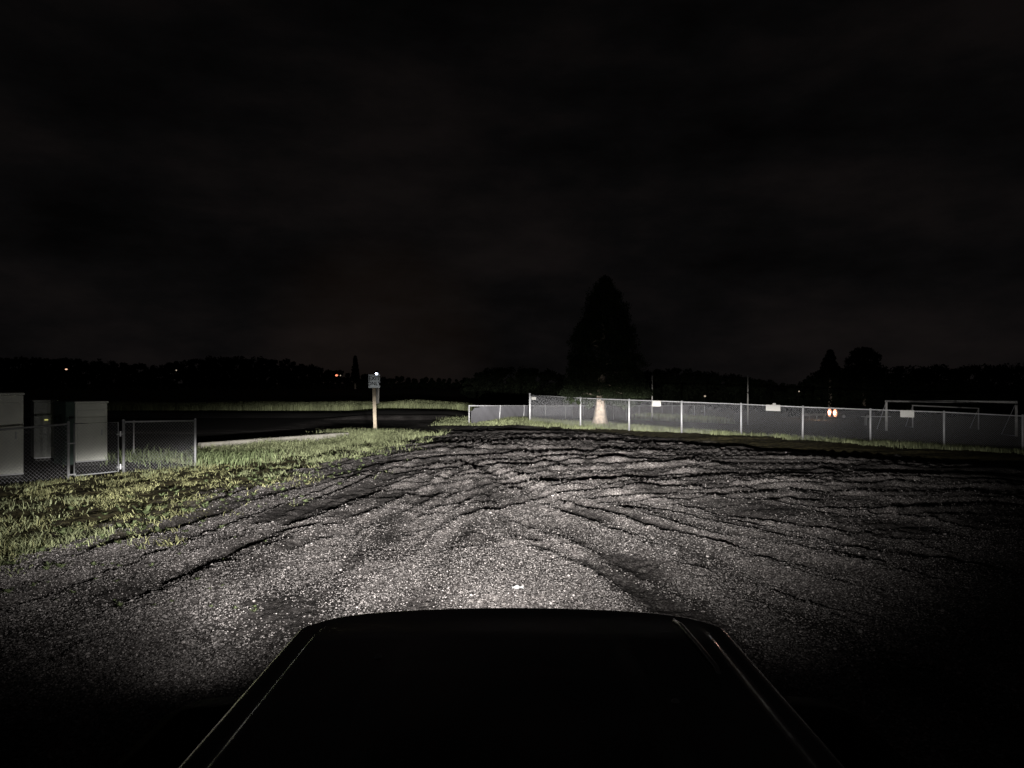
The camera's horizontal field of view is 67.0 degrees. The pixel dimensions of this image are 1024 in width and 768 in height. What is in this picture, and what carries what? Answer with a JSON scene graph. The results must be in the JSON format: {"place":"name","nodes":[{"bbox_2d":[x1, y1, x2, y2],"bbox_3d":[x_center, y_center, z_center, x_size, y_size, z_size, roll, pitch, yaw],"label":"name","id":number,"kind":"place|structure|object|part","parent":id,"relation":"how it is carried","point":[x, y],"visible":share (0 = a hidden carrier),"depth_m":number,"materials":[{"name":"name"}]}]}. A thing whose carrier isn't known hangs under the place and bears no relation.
{"place":"outdoors","nodes":[
{"label":"outdoors","id":0,"kind":"place"},
{"bbox_2d":[0,456,360,563],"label":"dry grass","id":1,"kind":"structure","parent":0,"point":[116,491],"depth_m":13.02,"materials":[{"name":"green plant"}]},
{"bbox_2d":[24,410,618,422],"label":"road","id":2,"kind":"structure","parent":0,"point":[221,414],"depth_m":44.90,"materials":[{"name":"grey asphalt"}]},
{"bbox_2d":[107,399,734,423],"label":"verge grass","id":3,"kind":"structure","parent":0,"point":[284,406],"depth_m":55.95,"materials":[{"name":"green plant"}]},
{"bbox_2d":[0,401,1023,767],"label":"gravel ground","id":4,"kind":"structure","parent":0,"point":[58,743],"depth_m":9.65,"materials":[{"name":"grey gravel"}]},
{"bbox_2d":[0,392,24,478],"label":"utility cabinet","id":5,"kind":"object","parent":4,"relation":"on","point":[11,409],"visible":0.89,"depth_m":15.59,"materials":[{"name":"grey metal"}]},
{"bbox_3d":[-10.295,1.084,15.348,0.049,1.412,0.952,0,0,44],"label":"door","id":6,"kind":"part","parent":5,"relation":"part of","materials":[{"name":"white paint"}]},
{"bbox_2d":[30,399,57,460],"bbox_3d":[-11.749,1.158,19.415,0.532,1.524,0.770,0,0,-38],"label":"utility cabinet","id":7,"kind":"object","parent":4,"relation":"on","point":[42,412],"visible":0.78,"depth_m":19.12,"materials":[{"name":"grey metal"}]},
{"bbox_3d":[-11.541,1.193,19.120,0.397,1.194,0.049,0,0,-38],"label":"door","id":8,"kind":"part","parent":7,"relation":"part of","materials":[{"name":"white plastic"}]},
{"bbox_2d":[54,401,108,466],"bbox_3d":[-10.145,1.161,18.198,0.870,1.518,0.928,0,0,39],"label":"utility cabinet","id":9,"kind":"object","parent":4,"relation":"on","point":[93,414],"visible":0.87,"depth_m":17.90,"materials":[{"name":"grey metal"}]},
{"bbox_3d":[-9.777,1.181,18.003,0.049,1.156,0.613,0,0,39],"label":"door","id":10,"kind":"part","parent":9,"relation":"part of","materials":[{"name":"white paint"}]},
{"bbox_2d":[132,420,134,457],"bbox_3d":[-9.604,1.410,19.647,0.136,0.980,0.140,0,0,0],"label":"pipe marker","id":11,"kind":"object","parent":4,"relation":"on","point":[133,437],"visible":0.62,"depth_m":19.63,"materials":[{"name":"metal"}]},
{"bbox_2d":[63,445,294,469],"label":"tall weeds","id":12,"kind":"object","parent":4,"relation":"on","point":[215,456],"visible":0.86,"depth_m":19.00,"materials":[{"name":"green plant"}]},
{"bbox_2d":[0,439,429,610],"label":"broadleaf weeds","id":13,"kind":"object","parent":4,"relation":"on","point":[119,526],"visible":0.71,"depth_m":11.10,"materials":[{"name":"green plant"}]},
{"bbox_2d":[0,429,450,576],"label":"grass","id":14,"kind":"structure","parent":4,"relation":"on","point":[323,445],"depth_m":19.23,"materials":[{"name":"green plant"}]},
{"bbox_2d":[305,427,429,441],"bbox_3d":[-5.237,1.749,27.320,4.708,0.374,4.612,0,0,0],"label":"grass clump","id":15,"kind":"object","parent":4,"relation":"on","point":[378,434],"visible":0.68,"depth_m":26.70,"materials":[{"name":"green plant"}]},
{"bbox_2d":[110,608,913,767],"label":"off road car","id":16,"kind":"object","parent":4,"relation":"on","point":[511,688],"visible":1,"depth_m":1.85,"materials":[{"name":"black paint"}]},
{"bbox_2d":[512,585,523,588],"bbox_3d":[0.052,1.856,7.062,0.108,0.029,0.042,0,14,-8],"label":"paper scrap","id":17,"kind":"object","parent":4,"relation":"on","point":[516,587],"visible":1,"depth_m":7.06,"materials":[{"name":"white paper"}]},
{"bbox_2d":[861,416,890,424],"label":"bench","id":18,"kind":"object","parent":4,"relation":"on","point":[865,420],"visible":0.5,"depth_m":59.87,"materials":[{"name":"white paint"}]},
{"bbox_2d":[0,383,1023,425],"bbox_3d":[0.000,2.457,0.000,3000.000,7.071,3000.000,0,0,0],"label":"ground","id":19,"kind":"structure","parent":0,"point":[219,394],"depth_m":114.53,"materials":[{"name":"soil"}]},
{"bbox_2d":[0,418,195,482],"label":"enclosure fence","id":20,"kind":"object","parent":19,"relation":"on","point":[122,433],"visible":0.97,"depth_m":15.83,"materials":[{"name":"grey metal"}]},
{"bbox_2d":[0,355,465,389],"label":"distant woods","id":21,"kind":"object","parent":19,"relation":"on","point":[246,373],"visible":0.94,"depth_m":204.69,"materials":[{"name":"green plant"}]},
{"bbox_2d":[198,432,348,448],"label":"concrete curb","id":22,"kind":"structure","parent":19,"relation":"on","point":[285,438],"depth_m":24.21,"materials":[{"name":"grey concrete"}]},
{"bbox_2d":[351,355,359,388],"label":"pointed tree","id":23,"kind":"object","parent":19,"relation":"on","point":[355,378],"visible":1,"depth_m":189.52,"materials":[{"name":"green plant"}]},
{"bbox_2d":[367,375,380,429],"bbox_3d":[-5.211,0.857,29.325,0.516,2.425,0.134,0,0,-6],"label":"sign post","id":24,"kind":"object","parent":19,"relation":"on","point":[374,382],"visible":0.96,"depth_m":29.29,"materials":[{"name":"brown wood"}]},
{"bbox_2d":[375,370,379,404],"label":"pole lamp","id":25,"kind":"object","parent":19,"relation":"on","point":[377,372],"visible":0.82,"depth_m":57.86,"materials":[{"name":"grey metal"}]},
{"bbox_2d":[459,366,566,404],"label":"distant woods","id":26,"kind":"object","parent":19,"relation":"on","point":[521,386],"visible":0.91,"depth_m":116.53,"materials":[{"name":"green plant"}]},
{"bbox_2d":[468,405,704,424],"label":"windscreen fence","id":27,"kind":"object","parent":19,"relation":"on","point":[482,413],"visible":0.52,"depth_m":43.45,"materials":[{"name":"metal"}]},
{"bbox_2d":[557,274,654,427],"bbox_3d":[4.070,-1.403,33.549,4.123,6.737,4.137,0,0,0],"label":"conifer tree","id":28,"kind":"object","parent":19,"relation":"on","point":[602,307],"visible":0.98,"depth_m":32.95,"materials":[{"name":"green plant"}]},
{"bbox_2d":[651,376,652,420],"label":"field pole","id":29,"kind":"object","parent":19,"relation":"on","point":[651,401],"visible":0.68,"depth_m":51.96,"materials":[{"name":"grey metal"}]},
{"bbox_2d":[624,367,795,412],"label":"distant woods","id":30,"kind":"object","parent":19,"relation":"on","point":[666,387],"visible":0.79,"depth_m":113.48,"materials":[{"name":"green plant"}]},
{"bbox_2d":[747,376,748,424],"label":"field pole","id":31,"kind":"object","parent":19,"relation":"on","point":[747,402],"visible":0.87,"depth_m":53.97,"materials":[{"name":"grey metal"}]},
{"bbox_2d":[529,393,1023,449],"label":"chain link fence","id":32,"kind":"object","parent":19,"relation":"on","point":[869,422],"visible":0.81,"depth_m":28.24,"materials":[{"name":"metal"}]},
{"bbox_2d":[652,401,660,405],"bbox_3d":[5.706,0.769,30.508,0.355,0.227,0.042,0,0,31],"label":"notice sign","id":33,"kind":"object","parent":32,"relation":"attached to","point":[656,403],"visible":1,"depth_m":30.50,"materials":[{"name":"metal"}]},
{"bbox_2d":[766,403,779,410],"bbox_3d":[9.624,0.848,28.501,0.042,0.284,0.636,0,0,-33],"label":"notice sign","id":34,"kind":"object","parent":32,"relation":"attached to","point":[774,407],"visible":1,"depth_m":28.48,"materials":[{"name":"metal"}]},
{"bbox_2d":[900,410,913,416],"bbox_3d":[14.036,1.056,27.478,0.449,0.250,0.042,0,0,37],"label":"notice sign","id":35,"kind":"object","parent":32,"relation":"attached to","point":[906,413],"visible":1,"depth_m":27.47,"materials":[{"name":"metal"}]},
{"bbox_2d":[801,414,825,420],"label":"guard rail","id":36,"kind":"object","parent":19,"relation":"on","point":[816,415],"visible":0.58,"depth_m":82.47,"materials":[{"name":"metal"}]},
{"bbox_2d":[807,349,851,417],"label":"conifer tree","id":37,"kind":"object","parent":19,"relation":"on","point":[829,363],"visible":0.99,"depth_m":94.39,"materials":[{"name":"green plant"}]},
{"bbox_2d":[828,406,874,418],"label":"car","id":38,"kind":"object","parent":19,"relation":"on","point":[849,413],"visible":0.77,"depth_m":83.39,"materials":[{"name":"paint"}]},
{"bbox_2d":[840,347,888,408],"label":"broad tree","id":39,"kind":"object","parent":19,"relation":"on","point":[863,372],"visible":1,"depth_m":94.95,"materials":[{"name":"green plant"}]},
{"bbox_2d":[781,362,1023,416],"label":"distant woods","id":40,"kind":"object","parent":19,"relation":"on","point":[916,383],"visible":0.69,"depth_m":102.10,"materials":[{"name":"green plant"}]},
{"bbox_2d":[906,405,978,427],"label":"goal frame","id":41,"kind":"object","parent":19,"relation":"on","point":[947,407],"visible":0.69,"depth_m":55.47,"materials":[{"name":"white paint"}]},
{"bbox_2d":[877,400,1017,436],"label":"goal frame","id":42,"kind":"object","parent":19,"relation":"on","point":[954,401],"visible":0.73,"depth_m":43.18,"materials":[{"name":"white paint"}]},
{"bbox_2d":[0,0,1023,385],"label":"sky","id":43,"kind":"structure","parent":0,"point":[418,189],"materials":[{"name":"black"}]},
{"bbox_2d":[431,416,1023,455],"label":"grass","id":44,"kind":"structure","parent":0,"point":[463,421],"depth_m":30.77,"materials":[{"name":"green plant"}]}
]}

